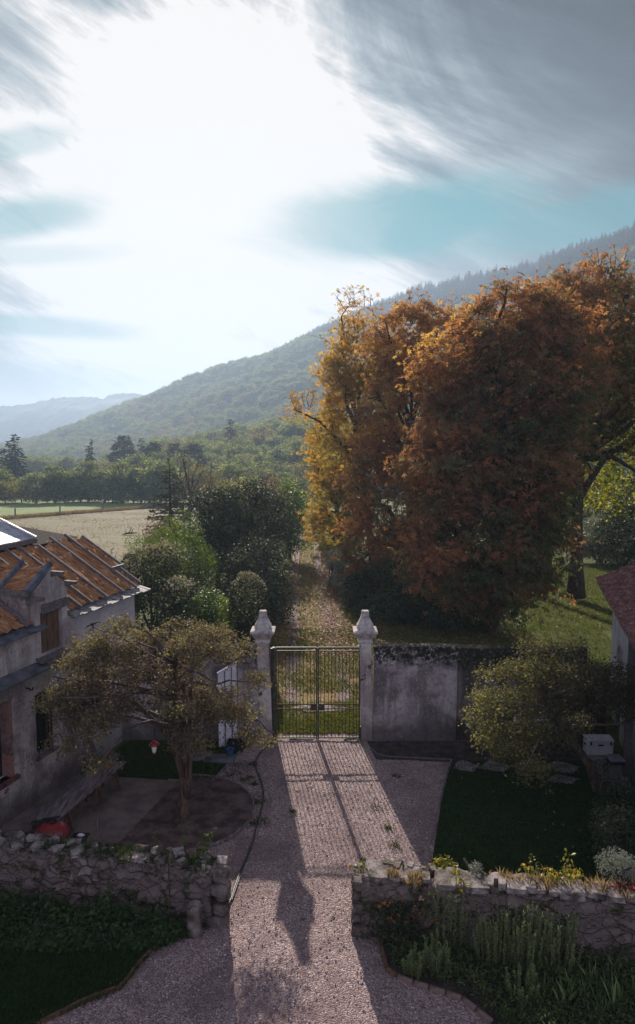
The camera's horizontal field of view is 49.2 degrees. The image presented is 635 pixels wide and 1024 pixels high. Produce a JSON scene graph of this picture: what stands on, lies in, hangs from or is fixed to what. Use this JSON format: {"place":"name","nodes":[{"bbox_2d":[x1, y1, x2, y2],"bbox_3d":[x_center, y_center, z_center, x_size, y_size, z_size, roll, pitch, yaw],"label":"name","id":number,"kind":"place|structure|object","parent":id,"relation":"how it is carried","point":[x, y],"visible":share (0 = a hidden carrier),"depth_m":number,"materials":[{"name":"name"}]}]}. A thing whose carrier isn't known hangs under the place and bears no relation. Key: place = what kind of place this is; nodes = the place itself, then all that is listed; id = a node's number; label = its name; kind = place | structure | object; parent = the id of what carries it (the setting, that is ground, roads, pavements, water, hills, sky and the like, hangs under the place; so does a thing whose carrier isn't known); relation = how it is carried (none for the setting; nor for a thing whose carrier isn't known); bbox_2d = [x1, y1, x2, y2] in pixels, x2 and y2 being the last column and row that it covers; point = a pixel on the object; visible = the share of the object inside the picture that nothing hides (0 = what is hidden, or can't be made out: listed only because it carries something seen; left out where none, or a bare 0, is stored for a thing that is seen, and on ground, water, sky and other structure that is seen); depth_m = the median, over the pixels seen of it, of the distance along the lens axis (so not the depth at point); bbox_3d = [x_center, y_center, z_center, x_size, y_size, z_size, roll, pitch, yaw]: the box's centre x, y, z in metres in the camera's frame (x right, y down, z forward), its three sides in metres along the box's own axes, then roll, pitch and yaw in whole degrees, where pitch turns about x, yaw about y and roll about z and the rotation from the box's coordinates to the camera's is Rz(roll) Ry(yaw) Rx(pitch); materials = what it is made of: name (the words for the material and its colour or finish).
{"place":"outdoors","nodes":[
{"label":"outdoors","id":0,"kind":"place"},
{"bbox_2d":[0,429,54,443],"bbox_3d":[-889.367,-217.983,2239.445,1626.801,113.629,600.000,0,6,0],"label":"valley hills","id":1,"kind":"structure","parent":0,"point":[22,434],"depth_m":2114.43,"materials":[{"name":"blue"}]},
{"bbox_2d":[0,393,143,432],"bbox_3d":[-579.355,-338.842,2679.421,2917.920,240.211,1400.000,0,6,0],"label":"distant hills","id":2,"kind":"structure","parent":0,"point":[52,413],"depth_m":2450.82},
{"bbox_2d":[0,774,176,843],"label":"patio","id":3,"kind":"structure","parent":0,"point":[123,811],"depth_m":19.77,"materials":[{"name":"grey concrete"}]},
{"bbox_2d":[27,815,89,839],"bbox_3d":[-6.489,8.170,16.972,1.720,1.293,0.860,0,6,0],"label":"kettle grill","id":4,"kind":"object","parent":3,"relation":"on","point":[49,825],"visible":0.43,"depth_m":16.88,"materials":[{"name":"red metal"}]},
{"bbox_2d":[22,752,119,828],"bbox_3d":[-7.120,8.236,20.435,0.367,0.450,4.287,2,6,15],"label":"plank bench","id":5,"kind":"object","parent":3,"relation":"on","point":[33,815],"visible":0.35,"depth_m":19.64,"materials":[{"name":"wood"}]},
{"bbox_2d":[34,760,126,831],"bbox_3d":[-6.602,8.169,19.642,0.639,0.757,3.507,2,6,15],"label":"trestle table","id":6,"kind":"object","parent":3,"relation":"on","point":[70,799],"visible":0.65,"depth_m":19.49,"materials":[{"name":"grey wood"}]},
{"bbox_2d":[0,500,198,515],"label":"green field","id":7,"kind":"structure","parent":0,"point":[8,507],"depth_m":169.36,"materials":[{"name":"green plant"}]},
{"bbox_2d":[0,906,204,1023],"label":"front lawn","id":8,"kind":"structure","parent":0,"point":[50,1004],"depth_m":13.56,"materials":[{"name":"green plant"}]},
{"bbox_2d":[0,883,189,954],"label":"ground cover","id":9,"kind":"object","parent":8,"relation":"on","point":[80,926],"visible":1,"depth_m":14.66,"materials":[{"name":"green plant"}]},
{"bbox_2d":[1,505,210,572],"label":"dry field","id":10,"kind":"structure","parent":0,"point":[114,537],"depth_m":109.74,"materials":[{"name":"beige plant"}]},
{"bbox_2d":[167,447,206,531],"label":"bare tree","id":11,"kind":"object","parent":10,"relation":"on","point":[188,480],"visible":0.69,"depth_m":84.13,"materials":[{"name":"plant"}]},
{"bbox_2d":[81,740,254,779],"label":"side lawn","id":12,"kind":"structure","parent":0,"point":[154,776],"depth_m":22.43,"materials":[{"name":"green plant"}]},
{"bbox_2d":[216,662,238,746],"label":"gate","id":13,"kind":"structure","parent":12,"relation":"on","point":[230,673],"depth_m":23.71,"materials":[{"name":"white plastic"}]},
{"bbox_2d":[120,776,252,848],"bbox_3d":[-3.292,8.525,19.523,2.921,0.080,4.097,2,6,15],"label":"tree bed","id":14,"kind":"object","parent":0,"point":[225,807],"visible":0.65,"depth_m":19.35,"materials":[{"name":"brown soil"}]},
{"bbox_2d":[28,610,284,818],"bbox_3d":[-4.284,5.694,18.916,6.794,6.055,5.030,0,6,0],"label":"elder tree","id":15,"kind":"object","parent":14,"relation":"on","point":[180,705],"visible":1,"depth_m":18.11,"materials":[{"name":"green plant"}]},
{"bbox_2d":[44,732,489,1023],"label":"gravel drive","id":16,"kind":"structure","parent":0,"point":[457,1011],"depth_m":15.36,"materials":[{"name":"grey gravel"}]},
{"bbox_2d":[40,926,175,1023],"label":"edging strip","id":17,"kind":"object","parent":16,"relation":"on","point":[47,1019],"visible":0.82,"depth_m":13.08,"materials":[{"name":"brown metal"}]},
{"bbox_2d":[192,774,254,850],"bbox_3d":[-2.797,8.464,19.927,1.950,0.140,4.135,-1,6,-13],"label":"edging strip","id":18,"kind":"object","parent":16,"relation":"on","point":[229,837],"visible":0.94,"depth_m":18.86,"materials":[{"name":"grey stone"}]},
{"bbox_2d":[68,744,449,1022],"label":"loose pebbles","id":19,"kind":"object","parent":16,"relation":"on","point":[258,978],"visible":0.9,"depth_m":15.99,"materials":[{"name":"grey gravel"}]},
{"bbox_2d":[221,738,408,849],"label":"gravel weeds","id":20,"kind":"object","parent":16,"relation":"on","point":[294,810],"visible":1,"depth_m":21.12,"materials":[{"name":"green plant"}]},
{"bbox_2d":[0,0,634,406],"label":"sky","id":21,"kind":"structure","parent":0,"point":[187,186],"materials":[{"name":"white"}]},
{"bbox_2d":[8,475,634,811],"bbox_3d":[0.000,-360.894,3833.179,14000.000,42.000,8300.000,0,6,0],"label":"ground","id":22,"kind":"structure","parent":0,"point":[587,564],"depth_m":39.26,"materials":[{"name":"green plant"}]},
{"bbox_2d":[41,463,70,502],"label":"oak tree","id":23,"kind":"object","parent":22,"relation":"on","point":[56,468],"visible":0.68,"depth_m":179.75,"materials":[{"name":"green plant"}]},
{"bbox_2d":[44,468,92,502],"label":"oak tree","id":24,"kind":"object","parent":22,"relation":"on","point":[66,494],"visible":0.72,"depth_m":180.87,"materials":[{"name":"green plant"}]},
{"bbox_2d":[0,518,150,826],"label":"ruined house","id":25,"kind":"structure","parent":22,"relation":"on","point":[56,589],"depth_m":20.66,"materials":[{"name":"paint"}]},
{"bbox_2d":[0,699,20,790],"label":"window","id":26,"kind":"structure","parent":25,"relation":"in","point":[6,729],"depth_m":19.11,"materials":[{"name":"brown wood"}]},
{"bbox_2d":[35,688,59,761],"bbox_3d":[-8.152,6.217,20.512,0.420,1.950,0.950,2,6,18],"label":"window","id":27,"kind":"structure","parent":25,"relation":"in","point":[41,723],"depth_m":20.70,"materials":[{"name":"metal"}]},
{"bbox_2d":[70,459,107,501],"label":"oak tree","id":28,"kind":"object","parent":22,"relation":"on","point":[84,470],"visible":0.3,"depth_m":186.53,"materials":[{"name":"green plant"}]},
{"bbox_2d":[0,502,186,519],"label":"field verge","id":29,"kind":"structure","parent":22,"relation":"on","point":[41,514],"depth_m":137.90,"materials":[{"name":"plant"}]},
{"bbox_2d":[77,467,121,502],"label":"oak tree","id":30,"kind":"object","parent":22,"relation":"on","point":[91,487],"visible":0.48,"depth_m":181.16,"materials":[{"name":"green plant"}]},
{"bbox_2d":[0,828,231,939],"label":"stone wall","id":31,"kind":"structure","parent":22,"relation":"on","point":[198,898],"depth_m":15.37,"materials":[{"name":"grey stone"}]},
{"bbox_2d":[0,829,214,876],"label":"wall moss","id":32,"kind":"object","parent":31,"relation":"on","point":[196,856],"depth_m":15.55,"materials":[{"name":"green plant"}]},
{"bbox_2d":[90,460,143,503],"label":"oak tree","id":33,"kind":"object","parent":22,"relation":"on","point":[120,480],"visible":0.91,"depth_m":177.59,"materials":[{"name":"green plant"}]},
{"bbox_2d":[119,537,189,639],"bbox_3d":[-8.774,4.136,36.272,4.133,5.622,3.788,0,6,0],"label":"ivy bush","id":34,"kind":"object","parent":22,"relation":"on","point":[153,585],"visible":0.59,"depth_m":35.98,"materials":[{"name":"green plant"}]},
{"bbox_2d":[134,459,179,503],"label":"oak tree","id":35,"kind":"object","parent":22,"relation":"on","point":[149,485],"visible":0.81,"depth_m":174.24,"materials":[{"name":"green plant"}]},
{"bbox_2d":[142,457,192,542],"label":"larch tree","id":36,"kind":"object","parent":22,"relation":"on","point":[174,502],"visible":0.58,"depth_m":78.00,"materials":[{"name":"green plant"}]},
{"bbox_2d":[120,508,224,617],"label":"green bush","id":37,"kind":"object","parent":22,"relation":"on","point":[181,539],"visible":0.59,"depth_m":41.01,"materials":[{"name":"green plant"}]},
{"bbox_2d":[149,575,206,642],"bbox_3d":[-6.628,5.123,33.835,3.007,4.149,3.266,0,6,0],"label":"ivy mound","id":38,"kind":"object","parent":22,"relation":"on","point":[166,613],"visible":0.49,"depth_m":33.45,"materials":[{"name":"green plant"}]},
{"bbox_2d":[121,642,260,741],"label":"garden wall","id":39,"kind":"structure","parent":22,"relation":"on","point":[145,731],"depth_m":24.26,"materials":[{"name":"paint"}]},
{"bbox_2d":[177,588,237,641],"bbox_3d":[-5.245,5.431,32.672,2.912,3.770,2.338,0,6,0],"label":"ivy mound","id":40,"kind":"object","parent":22,"relation":"on","point":[210,611],"visible":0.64,"depth_m":32.29,"materials":[{"name":"green plant"}]},
{"bbox_2d":[170,482,258,595],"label":"holly tree","id":41,"kind":"object","parent":22,"relation":"on","point":[215,532],"visible":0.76,"depth_m":49.49,"materials":[{"name":"green plant"}]},
{"bbox_2d":[206,460,250,485],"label":"oak tree","id":42,"kind":"object","parent":22,"relation":"on","point":[226,468],"visible":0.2,"depth_m":178.72,"materials":[{"name":"green plant"}]},
{"bbox_2d":[226,570,269,642],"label":"bush","id":43,"kind":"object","parent":22,"relation":"on","point":[247,618],"depth_m":33.12,"materials":[{"name":"green plant"}]},
{"bbox_2d":[208,474,297,593],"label":"holly tree","id":44,"kind":"object","parent":22,"relation":"on","point":[255,500],"visible":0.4,"depth_m":52.37,"materials":[{"name":"green plant"}]},
{"bbox_2d":[250,610,275,740],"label":"gate pillar","id":45,"kind":"structure","parent":22,"relation":"on","point":[262,629],"depth_m":24.07,"materials":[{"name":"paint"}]},
{"bbox_2d":[216,527,311,629],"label":"holly tree","id":46,"kind":"object","parent":22,"relation":"on","point":[274,599],"visible":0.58,"depth_m":40.66,"materials":[{"name":"green plant"}]},
{"bbox_2d":[231,481,304,577],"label":"holly tree","id":47,"kind":"object","parent":22,"relation":"on","point":[280,523],"visible":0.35,"depth_m":59.19,"materials":[{"name":"green plant"}]},
{"bbox_2d":[271,647,275,739],"bbox_3d":[-1.550,6.399,24.334,0.170,3.411,0.190,0,6,0],"label":"hinge post","id":48,"kind":"object","parent":22,"relation":"on","point":[273,687],"visible":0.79,"depth_m":24.26,"materials":[{"name":"grey metal"}]},
{"bbox_2d":[275,647,316,738],"bbox_3d":[-0.740,6.360,24.269,1.470,3.340,0.100,0,6,0],"label":"gate leaf","id":49,"kind":"object","parent":48,"relation":"attached to","point":[313,707],"visible":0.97,"depth_m":24.27,"materials":[{"name":"black metal"}]},
{"bbox_2d":[270,482,317,559],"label":"holly tree","id":50,"kind":"object","parent":22,"relation":"on","point":[295,495],"visible":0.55,"depth_m":67.53,"materials":[{"name":"green plant"}]},
{"bbox_2d":[270,627,374,733],"bbox_3d":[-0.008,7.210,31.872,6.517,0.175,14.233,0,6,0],"label":"gate","id":51,"kind":"structure","parent":22,"relation":"on","point":[337,718],"depth_m":29.61,"materials":[{"name":"black metal"}]},
{"bbox_2d":[300,403,357,552],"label":"chestnut tree","id":52,"kind":"object","parent":22,"relation":"on","point":[317,469],"visible":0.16,"depth_m":72.99,"materials":[{"name":"orange plant"}]},
{"bbox_2d":[321,538,352,589],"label":"bramble bush","id":53,"kind":"object","parent":22,"relation":"on","point":[336,571],"visible":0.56,"depth_m":53.28,"materials":[{"name":"green plant"}]},
{"bbox_2d":[278,285,409,561],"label":"chestnut tree","id":54,"kind":"object","parent":22,"relation":"on","point":[345,382],"visible":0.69,"depth_m":56.72,"materials":[{"name":"orange plant"}]},
{"bbox_2d":[352,610,377,740],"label":"gate pillar","id":55,"kind":"structure","parent":22,"relation":"on","point":[365,631],"depth_m":24.10,"materials":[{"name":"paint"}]},
{"bbox_2d":[318,647,359,738],"bbox_3d":[0.750,6.360,24.269,1.490,3.340,0.100,0,6,0],"label":"gate leaf","id":56,"kind":"object","parent":55,"relation":"attached to","point":[321,707],"visible":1,"depth_m":24.28,"materials":[{"name":"black metal"}]},
{"bbox_2d":[336,560,414,611],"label":"bramble bush","id":57,"kind":"object","parent":22,"relation":"on","point":[364,580],"visible":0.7,"depth_m":44.28,"materials":[{"name":"green plant"}]},
{"bbox_2d":[321,288,482,593],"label":"chestnut tree","id":58,"kind":"object","parent":22,"relation":"on","point":[386,346],"visible":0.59,"depth_m":46.67,"materials":[{"name":"orange plant"}]},
{"bbox_2d":[350,582,475,628],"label":"bramble bush","id":59,"kind":"object","parent":22,"relation":"on","point":[370,605],"visible":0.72,"depth_m":40.13,"materials":[{"name":"green plant"}]},
{"bbox_2d":[372,642,457,740],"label":"garden wall","id":60,"kind":"structure","parent":22,"relation":"on","point":[414,691],"depth_m":24.16,"materials":[{"name":"paint"}]},
{"bbox_2d":[270,533,612,722],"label":"fallen leaves","id":61,"kind":"object","parent":22,"relation":"on","point":[346,696],"visible":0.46,"depth_m":38.75,"materials":[{"name":"brown plant"}]},
{"bbox_2d":[424,599,520,634],"bbox_3d":[8.746,5.656,39.343,5.662,2.056,3.564,0,6,0],"label":"laurel bush","id":62,"kind":"object","parent":22,"relation":"on","point":[458,619],"visible":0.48,"depth_m":38.42,"materials":[{"name":"green plant"}]},
{"bbox_2d":[351,857,634,962],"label":"stone wall","id":63,"kind":"structure","parent":22,"relation":"on","point":[606,917],"depth_m":14.21,"materials":[{"name":"grey stone"}]},
{"bbox_2d":[421,854,469,892],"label":"vine shoot","id":64,"kind":"object","parent":63,"relation":"on","point":[441,862],"visible":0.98,"depth_m":14.40,"materials":[{"name":"green plant"}]},
{"bbox_2d":[381,865,634,903],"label":"dry grass","id":65,"kind":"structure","parent":63,"relation":"on","point":[417,881],"depth_m":14.38,"materials":[{"name":"plant"}]},
{"bbox_2d":[544,848,583,884],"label":"rose bush","id":66,"kind":"object","parent":63,"relation":"on","point":[558,876],"visible":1,"depth_m":14.22,"materials":[{"name":"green plant"}]},
{"bbox_2d":[594,846,634,882],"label":"silver shrub","id":67,"kind":"object","parent":63,"relation":"on","point":[621,873],"visible":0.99,"depth_m":14.66,"materials":[{"name":"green plant"}]},
{"bbox_2d":[382,268,631,634],"bbox_3d":[10.317,-3.064,37.597,14.078,19.734,10.400,0,6,0],"label":"chestnut tree","id":68,"kind":"object","parent":22,"relation":"on","point":[504,356],"visible":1,"depth_m":35.42,"materials":[{"name":"orange plant"}]},
{"bbox_2d":[456,644,587,741],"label":"garden wall","id":69,"kind":"structure","parent":22,"relation":"on","point":[469,655],"depth_m":24.10,"materials":[{"name":"paint"}]},
{"bbox_2d":[515,244,634,600],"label":"chestnut tree","id":70,"kind":"object","parent":22,"relation":"on","point":[591,288],"visible":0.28,"depth_m":44.78,"materials":[{"name":"orange plant"}]},
{"bbox_2d":[584,689,606,733],"bbox_3d":[9.742,7.104,24.373,0.865,1.900,0.085,0,6,0],"label":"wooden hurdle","id":71,"kind":"object","parent":22,"relation":"on","point":[600,719],"visible":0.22,"depth_m":24.34,"materials":[{"name":"wood"}]},
{"bbox_2d":[561,461,631,536],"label":"tree","id":72,"kind":"object","parent":22,"relation":"on","point":[588,515],"visible":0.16,"depth_m":83.59,"materials":[{"name":"green plant"}]},
{"bbox_2d":[564,510,634,561],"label":"hawthorn bush","id":73,"kind":"object","parent":22,"relation":"on","point":[593,525],"visible":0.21,"depth_m":65.90,"materials":[{"name":"green plant"}]},
{"bbox_2d":[588,479,634,566],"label":"laurel bush","id":74,"kind":"object","parent":22,"relation":"on","point":[625,549],"visible":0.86,"depth_m":62.46,"materials":[{"name":"green plant"}]},
{"bbox_2d":[270,510,379,734],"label":"track","id":75,"kind":"structure","parent":0,"point":[301,696],"depth_m":37.46,"materials":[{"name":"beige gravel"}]},
{"bbox_2d":[103,241,626,494],"bbox_3d":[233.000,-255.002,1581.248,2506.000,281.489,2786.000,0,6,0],"label":"hill","id":76,"kind":"structure","parent":0,"point":[249,404],"depth_m":835.17,"materials":[{"name":"plant"}]},
{"bbox_2d":[105,435,140,464],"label":"pine tree","id":77,"kind":"object","parent":76,"relation":"on","point":[123,451],"visible":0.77,"depth_m":287.12,"materials":[{"name":"green plant"}]},
{"bbox_2d":[259,445,294,464],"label":"oak tree","id":78,"kind":"object","parent":76,"relation":"on","point":[279,454],"visible":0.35,"depth_m":251.71,"materials":[{"name":"green plant"}]},
{"bbox_2d":[305,567,618,629],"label":"park grass","id":79,"kind":"structure","parent":0,"point":[563,614],"depth_m":43.54,"materials":[{"name":"green plant"}]},
{"bbox_2d":[566,271,634,598],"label":"lime tree","id":80,"kind":"object","parent":79,"relation":"on","point":[623,447],"visible":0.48,"depth_m":46.45,"materials":[{"name":"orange plant"}]},
{"bbox_2d":[368,741,585,761],"bbox_3d":[5.525,8.128,23.475,7.550,0.080,1.550,0,6,0],"label":"wall border","id":81,"kind":"object","parent":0,"point":[461,750],"depth_m":23.42,"materials":[{"name":"stone"}]},
{"bbox_2d":[377,627,619,734],"bbox_3d":[9.534,7.234,31.881,12.814,0.205,14.204,0,6,0],"label":"ivy","id":82,"kind":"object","parent":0,"point":[527,641],"depth_m":37.06,"materials":[{"name":"green plant"}]},
{"bbox_2d":[382,938,634,1023],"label":"flower bed","id":83,"kind":"object","parent":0,"point":[460,989],"visible":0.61,"depth_m":13.34,"materials":[{"name":"soil"}]},
{"bbox_2d":[347,897,455,951],"bbox_3d":[1.728,8.526,14.464,2.214,1.019,1.053,0,6,0],"label":"flowering bush","id":84,"kind":"object","parent":83,"relation":"on","point":[399,924],"visible":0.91,"depth_m":14.35,"materials":[{"name":"green plant"}]},
{"bbox_2d":[401,941,425,979],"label":"rosemary bush","id":85,"kind":"object","parent":83,"relation":"on","point":[412,966],"visible":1,"depth_m":13.53,"materials":[{"name":"green plant"}]},
{"bbox_2d":[422,928,450,975],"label":"rosemary bush","id":86,"kind":"object","parent":83,"relation":"on","point":[445,952],"visible":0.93,"depth_m":13.61,"materials":[{"name":"green plant"}]},
{"bbox_2d":[431,876,472,953],"bbox_3d":[2.772,8.217,14.353,0.866,1.589,0.833,0,6,0],"label":"rosemary bush","id":87,"kind":"object","parent":83,"relation":"on","point":[449,925],"visible":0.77,"depth_m":14.15,"materials":[{"name":"green plant"}]},
{"bbox_2d":[471,899,520,969],"bbox_3d":[3.608,8.446,13.942,0.956,1.218,0.854,2,6,20],"label":"rosemary bush","id":88,"kind":"object","parent":83,"relation":"on","point":[489,947],"visible":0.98,"depth_m":13.76,"materials":[{"name":"green plant"}]},
{"bbox_2d":[374,928,634,1023],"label":"bed greenery","id":89,"kind":"object","parent":83,"relation":"on","point":[471,975],"visible":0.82,"depth_m":13.21,"materials":[{"name":"green plant"}]},
{"bbox_2d":[505,962,540,1004],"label":"rosemary bush","id":90,"kind":"object","parent":83,"relation":"on","point":[532,982],"visible":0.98,"depth_m":13.05,"materials":[{"name":"green plant"}]},
{"bbox_2d":[502,902,551,972],"bbox_3d":[4.186,8.365,13.726,0.936,1.422,0.988,0,6,0],"label":"rosemary bush","id":91,"kind":"object","parent":83,"relation":"on","point":[527,941],"visible":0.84,"depth_m":13.64,"materials":[{"name":"green plant"}]},
{"bbox_2d":[543,972,575,1006],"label":"iris clump","id":92,"kind":"object","parent":83,"relation":"on","point":[563,997],"visible":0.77,"depth_m":12.83,"materials":[{"name":"green plant"}]},
{"bbox_2d":[537,910,584,976],"bbox_3d":[4.815,8.469,13.725,0.826,1.217,0.935,0,6,0],"label":"rosemary bush","id":93,"kind":"object","parent":83,"relation":"on","point":[569,946],"visible":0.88,"depth_m":13.66,"materials":[{"name":"green plant"}]},
{"bbox_2d":[431,759,634,883],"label":"courtyard lawn","id":94,"kind":"structure","parent":0,"point":[484,840],"depth_m":18.97,"materials":[{"name":"green plant"}]},
{"bbox_2d":[458,628,634,795],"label":"olive tree","id":95,"kind":"object","parent":94,"relation":"on","point":[540,676],"visible":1,"depth_m":19.78,"materials":[{"name":"green plant"}]},
{"bbox_2d":[588,775,634,885],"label":"rose shrub","id":96,"kind":"object","parent":94,"relation":"on","point":[622,823],"visible":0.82,"depth_m":17.65,"materials":[{"name":"green plant"}]},
{"bbox_2d":[586,754,633,793],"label":"paved pad","id":97,"kind":"object","parent":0,"point":[593,758],"visible":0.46,"depth_m":22.02,"materials":[{"name":"stone"}]},
{"bbox_2d":[583,734,613,754],"bbox_3d":[9.420,7.815,23.267,0.921,0.550,0.523,0,6,0],"label":"cooler box","id":98,"kind":"object","parent":97,"relation":"on","point":[599,744],"visible":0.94,"depth_m":23.06,"materials":[{"name":"white plastic"}]},
{"bbox_2d":[606,754,625,787],"bbox_3d":[9.020,7.890,21.013,0.453,1.020,0.413,0,6,0],"label":"pedestal bin","id":99,"kind":"object","parent":97,"relation":"on","point":[616,761],"visible":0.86,"depth_m":20.88,"materials":[{"name":"black plastic"}]},
{"bbox_2d":[595,562,634,783],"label":"barn","id":100,"kind":"structure","parent":0,"point":[617,586],"depth_m":23.67,"materials":[{"name":"white paint"}]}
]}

